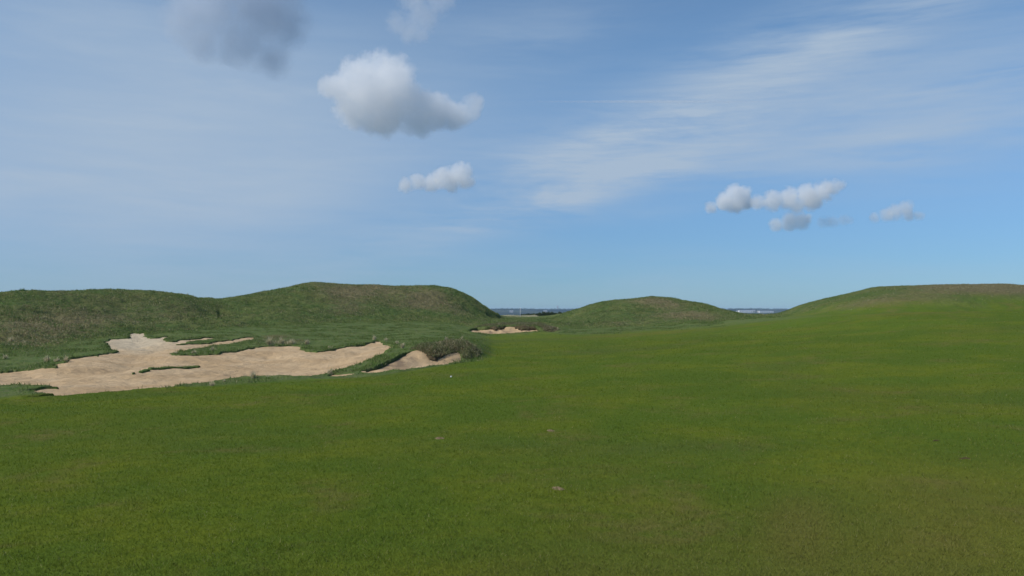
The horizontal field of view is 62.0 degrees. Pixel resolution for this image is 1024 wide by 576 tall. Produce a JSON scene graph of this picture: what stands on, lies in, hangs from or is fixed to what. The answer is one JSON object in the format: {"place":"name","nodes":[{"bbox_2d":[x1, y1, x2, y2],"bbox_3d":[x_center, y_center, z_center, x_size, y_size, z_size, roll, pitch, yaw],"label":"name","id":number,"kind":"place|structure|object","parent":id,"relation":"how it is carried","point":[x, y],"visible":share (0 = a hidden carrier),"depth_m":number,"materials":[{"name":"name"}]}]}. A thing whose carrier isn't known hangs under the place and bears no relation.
{"place":"outdoors","nodes":[
{"label":"outdoors","id":0,"kind":"place"},
{"bbox_2d":[0,289,220,352],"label":"hill","id":1,"kind":"structure","parent":0,"point":[115,301],"depth_m":58.65,"materials":[{"name":"green plant"}]},
{"bbox_2d":[220,283,506,328],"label":"hill","id":2,"kind":"structure","parent":0,"point":[436,292],"depth_m":80.32,"materials":[{"name":"green plant"}]},
{"bbox_2d":[0,314,865,397],"bbox_3d":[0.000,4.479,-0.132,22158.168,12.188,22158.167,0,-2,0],"label":"ground","id":3,"kind":"structure","parent":0,"point":[9,390],"depth_m":45.88,"materials":[{"name":"green plant"}]},
{"bbox_2d":[0,333,390,395],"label":"bunker sand","id":4,"kind":"structure","parent":3,"relation":"on","point":[136,353],"depth_m":29.95,"materials":[{"name":"beige sand"}]},
{"bbox_2d":[249,371,256,377],"bbox_3d":[-6.956,2.299,22.879,0.340,0.295,0.410,1,-2,-41],"label":"grass tuft","id":5,"kind":"object","parent":3,"relation":"on","point":[253,374],"visible":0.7,"depth_m":22.84,"materials":[{"name":"plant"}]},
{"bbox_2d":[264,336,277,344],"bbox_3d":[-11.793,2.539,41.739,0.809,0.578,0.748,0,-2,0],"label":"grass tuft","id":6,"kind":"object","parent":3,"relation":"on","point":[269,341],"visible":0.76,"depth_m":41.68,"materials":[{"name":"plant"}]},
{"bbox_2d":[257,336,304,344],"bbox_3d":[-12.299,2.770,45.490,2.626,0.450,8.630,1,-2,-17],"label":"marram clump","id":7,"kind":"object","parent":3,"relation":"on","point":[280,340],"visible":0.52,"depth_m":45.74,"materials":[{"name":"green plant"}]},
{"bbox_2d":[366,350,460,372],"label":"bunker sand","id":8,"kind":"structure","parent":3,"relation":"on","point":[415,359],"depth_m":27.88,"materials":[{"name":"beige sand"}]},
{"bbox_2d":[409,336,481,359],"bbox_3d":[-2.294,2.132,29.788,2.552,0.883,3.636,0,-2,0],"label":"marram clump","id":9,"kind":"object","parent":3,"relation":"on","point":[436,350],"visible":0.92,"depth_m":29.25,"materials":[{"name":"green plant"}]},
{"bbox_2d":[470,327,536,333],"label":"bunker sand","id":10,"kind":"structure","parent":3,"relation":"on","point":[506,330],"depth_m":67.69,"materials":[{"name":"beige sand"}]},
{"bbox_2d":[0,281,1023,354],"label":"rough grass","id":11,"kind":"structure","parent":3,"relation":"on","point":[278,290],"depth_m":72.68,"materials":[{"name":"green plant"}]},
{"bbox_2d":[473,321,557,330],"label":"marram clump","id":12,"kind":"object","parent":3,"relation":"on","point":[523,326],"visible":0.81,"depth_m":68.91,"materials":[{"name":"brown plant"}]},
{"bbox_2d":[502,314,536,316],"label":"reed bed","id":13,"kind":"object","parent":3,"relation":"on","point":[532,315],"visible":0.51,"depth_m":217.78,"materials":[{"name":"plant"}]},
{"bbox_2d":[542,325,558,331],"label":"marram clump","id":14,"kind":"object","parent":3,"relation":"on","point":[547,329],"visible":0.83,"depth_m":67.69,"materials":[{"name":"green plant"}]},
{"bbox_2d":[0,311,1023,575],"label":"fairway","id":15,"kind":"structure","parent":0,"point":[830,377],"depth_m":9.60,"materials":[{"name":"green plant"}]},
{"bbox_2d":[0,0,1023,309],"label":"sky","id":16,"kind":"structure","parent":0,"point":[515,154],"materials":[{"name":"blue"}]},
{"bbox_2d":[492,309,787,314],"bbox_3d":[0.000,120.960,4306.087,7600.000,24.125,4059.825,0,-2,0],"label":"hills","id":17,"kind":"structure","parent":0,"point":[515,312],"depth_m":3020.46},
{"bbox_2d":[489,307,788,310],"bbox_3d":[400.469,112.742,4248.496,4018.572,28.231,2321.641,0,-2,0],"label":"woods","id":18,"kind":"object","parent":17,"relation":"on","point":[577,308],"visible":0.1,"depth_m":3612.85,"materials":[{"name":"green plant"}]},
{"bbox_2d":[738,310,752,312],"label":"building","id":19,"kind":"structure","parent":17,"relation":"on","point":[746,311],"depth_m":2838.92,"materials":[{"name":"white"}]},
{"bbox_2d":[758,311,773,312],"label":"building","id":20,"kind":"structure","parent":17,"relation":"on","point":[765,311],"depth_m":2818.93,"materials":[{"name":"white"}]},
{"bbox_2d":[556,296,764,327],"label":"hill","id":21,"kind":"structure","parent":0,"point":[654,321],"depth_m":85.88,"materials":[{"name":"green plant"}]},
{"bbox_2d":[765,284,1023,317],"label":"hill","id":22,"kind":"structure","parent":0,"point":[1002,296],"depth_m":58.08,"materials":[{"name":"green plant"}]}
]}

